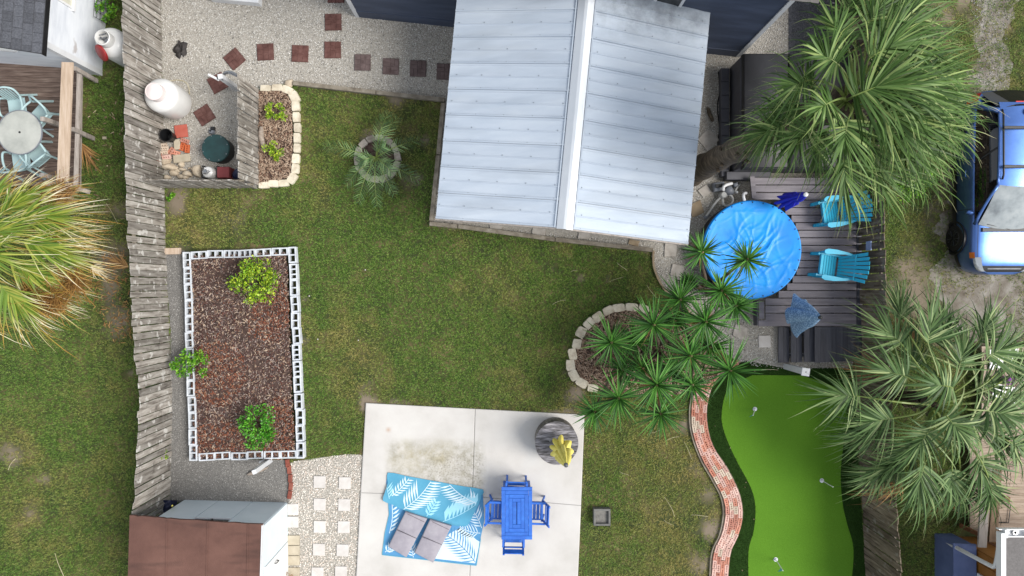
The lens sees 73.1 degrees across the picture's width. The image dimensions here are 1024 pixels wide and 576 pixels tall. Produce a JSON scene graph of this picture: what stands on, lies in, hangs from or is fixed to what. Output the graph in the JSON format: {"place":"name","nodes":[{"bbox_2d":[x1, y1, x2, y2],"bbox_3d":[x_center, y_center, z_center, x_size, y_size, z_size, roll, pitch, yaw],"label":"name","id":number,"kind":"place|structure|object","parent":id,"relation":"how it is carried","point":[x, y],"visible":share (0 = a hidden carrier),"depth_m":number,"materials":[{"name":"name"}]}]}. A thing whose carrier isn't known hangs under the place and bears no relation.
{"place":"outdoors","nodes":[
{"label":"outdoors","id":0,"kind":"place"},
{"bbox_2d":[165,251,288,503],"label":"grey gravel path","id":1,"kind":"structure","parent":0,"point":[180,463],"depth_m":17.50,"materials":[{"name":"grey gravel"}]},
{"bbox_2d":[164,248,181,253],"bbox_3d":[-8.581,-0.932,17.470,0.420,0.060,0.160,-1,90,0],"label":"plank","id":2,"kind":"object","parent":1,"relation":"on","point":[173,251],"visible":1,"depth_m":17.44,"materials":[{"name":"beige wood"}]},
{"bbox_2d":[252,459,272,474],"bbox_3d":[-6.177,4.365,16.950,0.240,1.100,0.141,0,90,0],"label":"white post","id":3,"kind":"object","parent":1,"relation":"on","point":[263,465],"visible":0.99,"depth_m":16.86,"materials":[{"name":"paint"}]},
{"bbox_2d":[285,459,292,498],"bbox_3d":[-5.625,4.832,17.466,0.171,0.060,1.010,-3,90,0],"label":"brick edging","id":4,"kind":"object","parent":1,"relation":"on","point":[289,472],"visible":1,"depth_m":17.44,"materials":[{"name":"red brick"}]},
{"bbox_2d":[287,454,362,575],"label":"white gravel path","id":5,"kind":"structure","parent":0,"point":[319,526],"depth_m":17.49,"materials":[{"name":"grey gravel"}]},
{"bbox_2d":[356,403,583,575],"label":"patio","id":6,"kind":"structure","parent":0,"point":[440,444],"depth_m":17.44,"materials":[{"name":"concrete"}]},
{"bbox_2d":[382,473,483,565],"bbox_3d":[-2.007,5.831,17.397,2.604,0.084,2.093,6,90,0],"label":"outdoor rug","id":7,"kind":"object","parent":6,"relation":"on","point":[459,509],"visible":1,"depth_m":17.41,"materials":[{"name":"blue fabric"}]},
{"bbox_2d":[388,511,426,556],"bbox_3d":[-2.638,6.137,17.358,0.568,0.121,1.109,28,90,0],"label":"seat cushion","id":8,"kind":"object","parent":7,"relation":"on","point":[407,532],"visible":1,"depth_m":17.30,"materials":[{"name":"grey fabric"}]},
{"bbox_2d":[414,518,451,561],"bbox_3d":[-1.998,6.307,17.358,0.562,0.121,1.031,27,90,0],"label":"seat cushion","id":9,"kind":"object","parent":7,"relation":"on","point":[434,535],"visible":1,"depth_m":17.30,"materials":[{"name":"grey fabric"}]},
{"bbox_2d":[484,494,500,526],"bbox_3d":[-0.377,5.472,17.000,0.576,0.887,0.550,2,90,0],"label":"patio chair","id":10,"kind":"object","parent":6,"relation":"on","point":[491,501],"visible":0.81,"depth_m":16.99,"materials":[{"name":"blue paint"}]},
{"bbox_2d":[502,540,524,555],"bbox_3d":[0.038,6.127,17.000,0.550,0.887,0.576,1,90,0],"label":"patio chair","id":11,"kind":"object","parent":6,"relation":"on","point":[513,551],"visible":0.55,"depth_m":16.79,"materials":[{"name":"blue paint"}]},
{"bbox_2d":[501,481,531,539],"bbox_3d":[0.117,5.468,17.101,0.747,0.679,1.277,0,90,0],"label":"patio table","id":12,"kind":"object","parent":6,"relation":"on","point":[514,513],"visible":1,"depth_m":16.76,"materials":[{"name":"blue paint"}]},
{"bbox_2d":[505,475,527,486],"bbox_3d":[0.107,4.927,17.000,0.550,0.887,0.575,2,90,0],"label":"patio chair","id":13,"kind":"object","parent":6,"relation":"on","point":[518,484],"visible":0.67,"depth_m":16.99,"materials":[{"name":"blue paint"}]},
{"bbox_2d":[528,495,549,527],"bbox_3d":[0.626,5.489,17.000,0.576,0.887,0.550,2,90,0],"label":"patio chair","id":14,"kind":"object","parent":6,"relation":"on","point":[540,504],"visible":0.83,"depth_m":16.99,"materials":[{"name":"blue paint"}]},
{"bbox_2d":[535,417,577,464],"bbox_3d":[1.091,3.780,17.123,1.052,0.630,1.049,0,90,0],"label":"spool table","id":15,"kind":"object","parent":6,"relation":"on","point":[548,430],"visible":0.83,"depth_m":16.82,"materials":[{"name":"grey wood"}]},
{"bbox_2d":[550,435,573,466],"bbox_3d":[1.191,3.814,15.818,0.583,2.005,0.607,0,90,0],"label":"closed umbrella","id":16,"kind":"object","parent":15,"relation":"on","point":[562,452],"visible":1,"depth_m":15.84,"materials":[{"name":"fabric"}]},
{"bbox_2d":[0,0,1023,575],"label":"lawn ground","id":17,"kind":"structure","parent":0,"point":[176,204],"depth_m":17.50,"materials":[{"name":"plant"}]},
{"bbox_2d":[0,62,97,193],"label":"neighbor deck","id":18,"kind":"structure","parent":17,"relation":"on","point":[62,87],"depth_m":17.08,"materials":[{"name":"brown wood"}]},
{"bbox_2d":[0,86,37,117],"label":"plastic chair","id":19,"kind":"object","parent":18,"relation":"on","point":[15,102],"visible":0.79,"depth_m":16.61,"materials":[{"name":"plastic"}]},
{"bbox_2d":[0,151,45,181],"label":"plastic chair","id":20,"kind":"object","parent":18,"relation":"on","point":[16,160],"visible":0.73,"depth_m":16.67,"materials":[{"name":"teal plastic"}]},
{"bbox_2d":[0,110,53,154],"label":"round table","id":21,"kind":"object","parent":18,"relation":"on","point":[21,132],"visible":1,"depth_m":16.38,"materials":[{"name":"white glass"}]},
{"bbox_2d":[18,140,57,173],"bbox_3d":[-11.380,-3.170,16.622,0.613,0.931,0.714,-40,90,0],"label":"plastic chair","id":22,"kind":"object","parent":18,"relation":"on","point":[39,155],"visible":0.89,"depth_m":16.67,"materials":[{"name":"plastic"}]},
{"bbox_2d":[20,94,58,136],"bbox_3d":[-11.354,-4.188,16.622,0.613,0.931,0.714,40,90,0],"label":"plastic chair","id":23,"kind":"object","parent":18,"relation":"on","point":[39,111],"visible":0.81,"depth_m":16.68,"materials":[{"name":"white plastic"}]},
{"bbox_2d":[0,0,106,75],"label":"neighbor house","id":24,"kind":"structure","parent":17,"relation":"on","point":[51,33],"depth_m":15.90,"materials":[{"name":"white"}]},
{"bbox_2d":[0,48,17,51],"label":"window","id":25,"kind":"structure","parent":24,"relation":"in","point":[1,49],"depth_m":15.75,"materials":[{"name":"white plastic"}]},
{"bbox_2d":[58,0,75,11],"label":"window","id":26,"kind":"structure","parent":24,"relation":"in","point":[71,4],"depth_m":16.10,"materials":[{"name":"white plastic"}]},
{"bbox_2d":[0,161,125,359],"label":"palm tree","id":27,"kind":"object","parent":17,"relation":"on","point":[33,294],"visible":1,"depth_m":14.41,"materials":[{"name":"green plant"}]},
{"bbox_2d":[81,143,101,177],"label":"dead frond","id":28,"kind":"object","parent":17,"relation":"on","point":[86,150],"visible":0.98,"depth_m":17.28,"materials":[{"name":"brown plant"}]},
{"bbox_2d":[90,264,109,280],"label":"dead frond","id":29,"kind":"object","parent":17,"relation":"on","point":[99,273],"visible":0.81,"depth_m":17.09,"materials":[{"name":"beige plant"}]},
{"bbox_2d":[93,0,110,25],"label":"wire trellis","id":30,"kind":"object","parent":17,"relation":"on","point":[100,12],"visible":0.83,"depth_m":17.11,"materials":[{"name":"grey metal"}]},
{"bbox_2d":[88,85,122,223],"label":"dry litter","id":31,"kind":"object","parent":17,"relation":"on","point":[104,145],"visible":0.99,"depth_m":17.45,"materials":[{"name":"brown plant"}]},
{"bbox_2d":[94,0,118,22],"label":"weed","id":32,"kind":"object","parent":17,"relation":"on","point":[109,12],"visible":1,"depth_m":17.08,"materials":[{"name":"green plant"}]},
{"bbox_2d":[88,250,130,342],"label":"dry litter","id":33,"kind":"object","parent":17,"relation":"on","point":[115,317],"visible":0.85,"depth_m":17.45,"materials":[{"name":"brown plant"}]},
{"bbox_2d":[101,249,127,269],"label":"dead frond","id":34,"kind":"object","parent":17,"relation":"on","point":[122,263],"visible":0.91,"depth_m":17.19,"materials":[{"name":"brown plant"}]},
{"bbox_2d":[94,28,143,66],"bbox_3d":[-9.568,-5.801,16.805,0.720,1.390,0.820,0,90,0],"label":"propane tank","id":35,"kind":"object","parent":17,"relation":"on","point":[109,43],"visible":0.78,"depth_m":16.35,"materials":[{"name":"white metal"}]},
{"bbox_2d":[121,0,172,515],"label":"wooden fence","id":36,"kind":"object","parent":17,"relation":"on","point":[132,145],"visible":0.88,"depth_m":16.56,"materials":[{"name":"grey wood"}]},
{"bbox_2d":[158,500,176,512],"bbox_3d":[-8.613,5.449,17.249,0.580,0.238,0.367,0,90,0],"label":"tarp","id":37,"kind":"object","parent":36,"relation":"attached to","point":[167,505],"visible":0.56,"depth_m":17.24,"materials":[{"name":"blue plastic"}]},
{"bbox_2d":[166,192,174,201],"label":"weed","id":38,"kind":"object","parent":17,"relation":"on","point":[171,196],"visible":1,"depth_m":17.40,"materials":[{"name":"green plant"}]},
{"bbox_2d":[141,179,256,188],"bbox_3d":[-7.594,-2.559,16.867,2.324,1.266,0.083,0,90,0],"label":"enclosure fence","id":39,"kind":"object","parent":17,"relation":"on","point":[198,183],"visible":1,"depth_m":16.73,"materials":[{"name":"grey wood"}]},
{"bbox_2d":[128,500,288,575],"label":"shed","id":40,"kind":"structure","parent":17,"relation":"on","point":[211,538],"depth_m":15.66,"materials":[{"name":"brown paint"}]},
{"bbox_2d":[201,519,228,521],"bbox_3d":[-7.000,5.407,15.943,0.805,0.385,0.009,1,90,0],"label":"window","id":41,"kind":"structure","parent":40,"relation":"in","point":[201,519],"depth_m":16.08,"materials":[{"name":"grey glass"}]},
{"bbox_2d":[265,542,288,575],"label":"door","id":42,"kind":"structure","parent":40,"relation":"in","point":[278,565],"depth_m":16.82,"materials":[{"name":"white plastic"}]},
{"bbox_2d":[182,247,305,460],"bbox_3d":[-6.737,1.653,17.400,3.053,0.204,5.380,0,90,0],"label":"raised bed","id":43,"kind":"object","parent":17,"relation":"on","point":[244,347],"visible":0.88,"depth_m":17.35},
{"bbox_2d":[169,348,209,377],"bbox_3d":[-7.967,1.862,17.182,1.065,0.550,0.778,0,90,0],"label":"shrub","id":44,"kind":"object","parent":43,"relation":"on","point":[176,366],"visible":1,"depth_m":17.09,"materials":[{"name":"green plant"}]},
{"bbox_2d":[226,255,280,307],"bbox_3d":[-6.274,-0.178,17.027,1.308,0.856,1.305,40,90,0],"label":"shrub","id":45,"kind":"object","parent":43,"relation":"on","point":[250,269],"visible":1,"depth_m":16.88,"materials":[{"name":"green plant"}]},
{"bbox_2d":[237,403,276,450],"bbox_3d":[-6.276,3.449,17.085,0.989,0.740,1.241,0,90,0],"label":"shrub","id":46,"kind":"object","parent":43,"relation":"on","point":[262,424],"visible":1,"depth_m":16.93,"materials":[{"name":"green plant"}]},
{"bbox_2d":[236,74,258,184],"bbox_3d":[-6.424,-3.804,16.815,0.099,1.369,2.446,0,90,0],"label":"enclosure fence","id":47,"kind":"object","parent":17,"relation":"on","point":[249,124],"visible":0.99,"depth_m":16.73,"materials":[{"name":"grey wood"}]},
{"bbox_2d":[258,84,301,188],"bbox_3d":[-5.879,-3.822,17.431,1.110,0.138,2.624,0,90,0],"label":"flower bed","id":48,"kind":"object","parent":17,"relation":"on","point":[272,171],"visible":0.88,"depth_m":17.40,"materials":[{"name":"beige stone"}]},
{"bbox_2d":[258,126,264,148],"bbox_3d":[-6.302,-3.748,17.364,0.150,0.157,0.638,-6,90,0],"label":"driftwood","id":49,"kind":"object","parent":48,"relation":"on","point":[261,136],"visible":0.89,"depth_m":17.32,"materials":[{"name":"beige wood"}]},
{"bbox_2d":[262,140,284,161],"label":"shrub","id":50,"kind":"object","parent":48,"relation":"on","point":[271,148],"visible":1,"depth_m":17.21,"materials":[{"name":"green plant"}]},
{"bbox_2d":[264,102,287,121],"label":"shrub","id":51,"kind":"object","parent":48,"relation":"on","point":[281,115],"visible":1,"depth_m":17.15,"materials":[{"name":"green plant"}]},
{"bbox_2d":[322,109,423,207],"bbox_3d":[-3.288,-3.246,16.971,2.340,1.058,2.226,-32,90,0],"label":"feather palm","id":52,"kind":"object","parent":17,"relation":"on","point":[374,157],"visible":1,"depth_m":16.91,"materials":[{"name":"green plant"}]},
{"bbox_2d":[354,134,401,182],"bbox_3d":[-3.389,-3.259,17.430,1.187,0.139,1.218,0,90,0],"label":"stone ring","id":53,"kind":"object","parent":17,"relation":"on","point":[368,145],"visible":0.6,"depth_m":17.38,"materials":[{"name":"grey stone"}]},
{"bbox_2d":[161,0,852,368],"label":"gravel yard","id":54,"kind":"structure","parent":17,"relation":"on","point":[299,56],"depth_m":17.50,"materials":[{"name":"beige gravel"}]},
{"bbox_2d":[144,79,191,118],"bbox_3d":[-8.419,-4.622,16.843,0.820,1.315,0.820,0,90,0],"label":"propane tank","id":55,"kind":"object","parent":54,"relation":"on","point":[167,98],"visible":1,"depth_m":16.51,"materials":[{"name":"white metal"}]},
{"bbox_2d":[159,128,176,142],"bbox_3d":[-8.595,-3.797,17.325,0.330,0.350,0.328,0,90,0],"label":"bucket","id":56,"kind":"object","parent":54,"relation":"on","point":[167,135],"visible":1,"depth_m":17.28,"materials":[{"name":"black plastic"}]},
{"bbox_2d":[157,138,190,164],"bbox_3d":[-8.562,-3.442,17.388,0.948,0.180,0.618,-8,90,0],"label":"brick pile","id":57,"kind":"object","parent":54,"relation":"on","point":[166,152],"visible":0.94,"depth_m":17.39,"materials":[{"name":"brick"}]},
{"bbox_2d":[173,40,187,58],"bbox_3d":[-8.380,-6.042,17.459,0.365,0.069,0.461,32,90,0],"label":"scrap","id":58,"kind":"object","parent":54,"relation":"on","point":[179,49],"visible":1,"depth_m":17.45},
{"bbox_2d":[174,124,187,137],"bbox_3d":[-8.367,-3.964,17.470,0.320,0.040,0.320,-7,90,0],"label":"paving tile","id":59,"kind":"object","parent":54,"relation":"on","point":[181,131],"visible":1,"depth_m":17.45,"materials":[{"name":"ceramic"}]},
{"bbox_2d":[161,159,201,178],"bbox_3d":[-8.344,-3.007,17.400,1.045,0.200,0.558,0,90,0],"label":"rock pile","id":60,"kind":"object","parent":54,"relation":"on","point":[175,170],"visible":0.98,"depth_m":17.39,"materials":[{"name":"beige stone"}]},
{"bbox_2d":[202,166,216,178],"bbox_3d":[-7.554,-2.878,17.245,0.300,0.510,0.300,0,90,0],"label":"gas cylinder","id":61,"kind":"object","parent":54,"relation":"on","point":[208,172],"visible":0.93,"depth_m":17.12,"materials":[{"name":"white paint"}]},
{"bbox_2d":[209,127,215,134],"bbox_3d":[-7.577,-3.970,17.430,0.172,0.140,0.180,0,90,0],"label":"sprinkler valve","id":62,"kind":"object","parent":54,"relation":"on","point":[212,130],"visible":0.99,"depth_m":17.40,"materials":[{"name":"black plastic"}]},
{"bbox_2d":[202,134,234,163],"bbox_3d":[-7.338,-3.459,17.280,0.690,0.440,0.690,0,90,0],"label":"tank lid","id":63,"kind":"object","parent":54,"relation":"on","point":[217,148],"visible":1,"depth_m":17.07,"materials":[{"name":"teal plastic"}]},
{"bbox_2d":[208,71,239,91],"bbox_3d":[-6.897,-5.078,16.950,0.687,1.100,0.218,-13,90,0],"label":"white post","id":64,"kind":"object","parent":54,"relation":"on","point":[227,81],"visible":0.85,"depth_m":16.59,"materials":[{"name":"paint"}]},
{"bbox_2d":[217,167,233,179],"bbox_3d":[-7.182,-2.878,17.330,0.300,0.340,0.270,0,90,0],"label":"box","id":65,"kind":"object","parent":54,"relation":"on","point":[225,173],"visible":0.87,"depth_m":17.16,"materials":[{"name":"red plastic"}]},
{"bbox_2d":[232,168,238,179],"bbox_3d":[-6.880,-2.853,17.285,0.202,0.291,0.318,28,90,0],"label":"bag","id":66,"kind":"object","parent":54,"relation":"on","point":[235,174],"visible":0.65,"depth_m":17.18,"materials":[{"name":"blue plastic"}]},
{"bbox_2d":[212,0,261,6],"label":"porch step","id":67,"kind":"object","parent":54,"relation":"on","point":[251,2],"visible":1,"depth_m":17.36,"materials":[{"name":"white paint"}]},
{"bbox_2d":[284,79,292,86],"bbox_3d":[-5.639,-5.171,17.455,0.248,0.090,0.223,0,90,0],"label":"rock","id":68,"kind":"object","parent":54,"relation":"on","point":[289,83],"visible":1,"depth_m":17.42,"materials":[{"name":"beige stone"}]},
{"bbox_2d":[293,81,652,251],"bbox_3d":[-1.229,-2.709,17.440,9.863,0.130,2.837,36,90,0],"label":"timber edging","id":69,"kind":"object","parent":54,"relation":"on","point":[439,140],"visible":1,"depth_m":17.38,"materials":[{"name":"grey wood"}]},
{"bbox_2d":[435,0,709,245],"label":"pavilion","id":70,"kind":"structure","parent":54,"relation":"on","point":[540,57],"depth_m":14.68,"materials":[{"name":"white metal"}]},
{"bbox_2d":[652,251,714,342],"bbox_3d":[4.245,0.351,17.470,0.351,0.070,2.924,-34,90,0],"label":"bender edging","id":71,"kind":"object","parent":54,"relation":"on","point":[658,279],"visible":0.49,"depth_m":17.43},
{"bbox_2d":[707,107,713,121],"bbox_3d":[5.001,-4.377,17.444,0.100,0.106,0.382,-20,90,0],"label":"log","id":72,"kind":"object","parent":54,"relation":"on","point":[709,112],"visible":1,"depth_m":17.41,"materials":[{"name":"wood"}]},
{"bbox_2d":[717,72,718,145],"bbox_3d":[5.231,-4.352,17.466,0.098,0.059,2.232,-1,90,0],"label":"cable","id":73,"kind":"object","parent":54,"relation":"on","point":[717,111],"visible":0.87,"depth_m":17.47,"materials":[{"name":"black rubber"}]},
{"bbox_2d":[678,229,770,332],"bbox_3d":[4.694,-0.146,16.036,2.023,2.952,2.395,0,90,0],"label":"yucca","id":74,"kind":"object","parent":54,"relation":"on","point":[745,258],"visible":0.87,"depth_m":15.27,"materials":[{"name":"green plant"}]},
{"bbox_2d":[703,181,746,219],"bbox_3d":[5.311,-2.202,17.147,0.958,0.726,0.946,0,90,0],"label":"pool pump","id":75,"kind":"object","parent":54,"relation":"on","point":[726,189],"visible":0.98,"depth_m":17.31,"materials":[{"name":"black plastic"}]},
{"bbox_2d":[719,68,770,180],"bbox_3d":[5.841,-4.101,17.350,1.208,0.300,2.802,0,90,0],"label":"spa step","id":76,"kind":"object","parent":54,"relation":"on","point":[726,175],"visible":0.73,"depth_m":17.28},
{"bbox_2d":[698,200,800,298],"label":"stock pool","id":77,"kind":"structure","parent":54,"relation":"on","point":[772,226],"depth_m":16.88,"materials":[{"name":"blue plastic"}]},
{"bbox_2d":[730,54,851,172],"bbox_3d":[6.831,-4.237,17.000,2.635,1.000,2.762,0,90,0],"label":"hot tub","id":78,"kind":"object","parent":54,"relation":"on","point":[748,72],"visible":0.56,"depth_m":16.50,"materials":[{"name":"grey plastic"}]},
{"bbox_2d":[783,363,809,375],"bbox_3d":[6.946,1.986,16.908,0.189,1.184,0.189,8,90,0],"label":"white post","id":79,"kind":"object","parent":54,"relation":"on","point":[802,371],"visible":1,"depth_m":16.63,"materials":[{"name":"paint"}]},
{"bbox_2d":[749,176,861,354],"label":"pool deck","id":80,"kind":"structure","parent":54,"relation":"on","point":[832,297],"depth_m":17.05,"materials":[{"name":"grey wood"}]},
{"bbox_2d":[771,192,807,210],"bbox_3d":[6.522,-2.062,16.142,0.413,1.815,0.429,-37,90,0],"label":"closed umbrella","id":81,"kind":"object","parent":80,"relation":"on","point":[788,200],"visible":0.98,"depth_m":16.02,"materials":[{"name":"fabric"}]},
{"bbox_2d":[785,293,822,337],"bbox_3d":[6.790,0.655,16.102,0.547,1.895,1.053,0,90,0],"label":"towel","id":82,"kind":"object","parent":80,"relation":"on","point":[802,315],"visible":1,"depth_m":16.04,"materials":[{"name":"fabric"}]},
{"bbox_2d":[807,249,869,283],"bbox_3d":[7.839,-0.528,16.570,1.051,1.000,0.755,7,90,0],"label":"garden chair","id":83,"kind":"object","parent":80,"relation":"on","point":[827,264],"visible":1,"depth_m":16.54,"materials":[{"name":"teal plastic"}]},
{"bbox_2d":[810,190,872,227],"bbox_3d":[7.903,-1.861,16.570,1.051,1.000,0.755,-8,90,0],"label":"garden chair","id":84,"kind":"object","parent":80,"relation":"on","point":[830,216],"visible":0.74,"depth_m":16.68,"materials":[{"name":"teal plastic"}]},
{"bbox_2d":[778,327,859,362],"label":"deck steps","id":85,"kind":"structure","parent":54,"relation":"on","point":[821,344],"depth_m":17.06,"materials":[{"name":"grey wood"}]},
{"bbox_2d":[688,0,1003,243],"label":"palm tree","id":86,"kind":"object","parent":54,"relation":"on","point":[922,92],"visible":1,"depth_m":10.96,"materials":[{"name":"green plant"}]},
{"bbox_2d":[346,0,818,56],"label":"house","id":87,"kind":"structure","parent":17,"relation":"on","point":[738,28],"depth_m":16.17,"materials":[{"name":"blue"}]},
{"bbox_2d":[654,0,684,7],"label":"window","id":88,"kind":"structure","parent":87,"relation":"in","point":[679,3],"depth_m":14.71,"materials":[{"name":"white paint"}]},
{"bbox_2d":[593,507,609,525],"bbox_3d":[2.257,5.748,17.400,0.420,0.200,0.420,0,90,0],"label":"fire box","id":89,"kind":"object","parent":17,"relation":"on","point":[601,516],"visible":1,"depth_m":17.37,"materials":[{"name":"grey concrete"}]},
{"bbox_2d":[566,303,720,397],"bbox_3d":[3.328,1.572,17.427,3.928,0.146,2.388,0,90,0],"label":"yucca bed","id":90,"kind":"object","parent":17,"relation":"on","point":[582,370],"visible":0.28,"depth_m":17.41,"materials":[{"name":"brown soil"}]},
{"bbox_2d":[572,311,655,434],"bbox_3d":[2.381,2.068,16.310,1.915,2.437,2.966,12,90,0],"label":"yucca","id":91,"kind":"object","parent":90,"relation":"in","point":[615,341],"visible":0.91,"depth_m":15.99,"materials":[{"name":"green plant"}]},
{"bbox_2d":[619,290,696,443],"bbox_3d":[3.407,1.846,16.081,2.054,2.879,3.584,0,90,0],"label":"yucca","id":92,"kind":"object","parent":90,"relation":"in","point":[658,326],"visible":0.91,"depth_m":15.55,"materials":[{"name":"green plant"}]},
{"bbox_2d":[650,273,764,408],"bbox_3d":[4.173,1.229,16.025,2.278,2.999,3.472,-27,90,0],"label":"yucca","id":93,"kind":"object","parent":90,"relation":"in","point":[705,320],"visible":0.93,"depth_m":15.47,"materials":[{"name":"green plant"}]},
{"bbox_2d":[707,361,865,575],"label":"turf fringe","id":94,"kind":"object","parent":17,"relation":"on","point":[751,501],"visible":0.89,"depth_m":17.49,"materials":[{"name":"green plant"}]},
{"bbox_2d":[722,375,853,575],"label":"putting green","id":95,"kind":"object","parent":94,"relation":"on","point":[801,528],"visible":0.82,"depth_m":17.49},
{"bbox_2d":[788,0,835,53],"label":"dark gravel strip","id":96,"kind":"object","parent":17,"relation":"on","point":[791,23],"depth_m":17.49,"materials":[{"name":"grey gravel"}]},
{"bbox_2d":[834,0,901,575],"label":"wooden fence","id":97,"kind":"object","parent":17,"relation":"on","point":[875,565],"visible":0.34,"depth_m":16.49,"materials":[{"name":"wood"}]},
{"bbox_2d":[866,241,871,250],"bbox_3d":[8.524,-1.007,16.500,0.030,0.260,0.220,0,90,4],"label":"sign","id":98,"kind":"object","parent":97,"relation":"attached to","point":[868,245],"visible":1,"depth_m":16.48,"materials":[{"name":"metal"}]},
{"bbox_2d":[788,266,1023,534],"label":"palm tree","id":99,"kind":"object","parent":17,"relation":"on","point":[929,403],"visible":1,"depth_m":14.82,"materials":[{"name":"green plant"}]},
{"bbox_2d":[892,158,937,203],"bbox_3d":[9.634,-2.630,16.851,1.172,1.405,1.188,0,90,0],"label":"vine","id":100,"kind":"object","parent":17,"relation":"on","point":[907,199],"visible":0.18,"depth_m":16.59,"materials":[{"name":"green plant"}]},
{"bbox_2d":[934,533,975,575],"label":"storage bin","id":101,"kind":"object","parent":17,"relation":"on","point":[950,560],"visible":1,"depth_m":16.83,"materials":[{"name":"blue plastic"}]},
{"bbox_2d":[947,528,1023,575],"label":"neighbor house","id":102,"kind":"structure","parent":17,"relation":"on","point":[1004,556],"depth_m":14.88,"materials":[{"name":"plastic"}]},
{"bbox_2d":[959,346,1023,547],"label":"neighbor deck","id":103,"kind":"structure","parent":17,"relation":"on","point":[1015,519],"depth_m":17.18,"materials":[{"name":"beige wood"}]},
{"bbox_2d":[988,349,1016,397],"bbox_3d":[12.203,2.169,17.020,0.796,0.260,1.415,0,90,0],"label":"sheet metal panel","id":104,"kind":"object","parent":103,"relation":"on","point":[1010,379],"visible":0.19,"depth_m":17.13,"materials":[{"name":"white metal"}]},
{"bbox_2d":[690,361,742,575],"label":"brick path","id":105,"kind":"structure","parent":0,"point":[718,470],"depth_m":17.45,"materials":[{"name":"red brick"}]},
{"bbox_2d":[688,396,723,575],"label":"path edging","id":106,"kind":"object","parent":105,"relation":"on","point":[715,542],"visible":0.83,"depth_m":17.43,"materials":[{"name":"brick"}]},
{"bbox_2d":[929,0,1023,340],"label":"driveway","id":107,"kind":"structure","parent":0,"point":[1005,286],"depth_m":17.50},
{"bbox_2d":[946,90,1023,274],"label":"car","id":108,"kind":"object","parent":107,"relation":"on","point":[985,234],"visible":0.79,"depth_m":16.44,"materials":[{"name":"blue paint"}]},
{"bbox_2d":[971,0,1011,92],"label":"driveway gravel","id":109,"kind":"structure","parent":107,"relation":"on","point":[990,73],"depth_m":17.49,"materials":[{"name":"grey gravel"}]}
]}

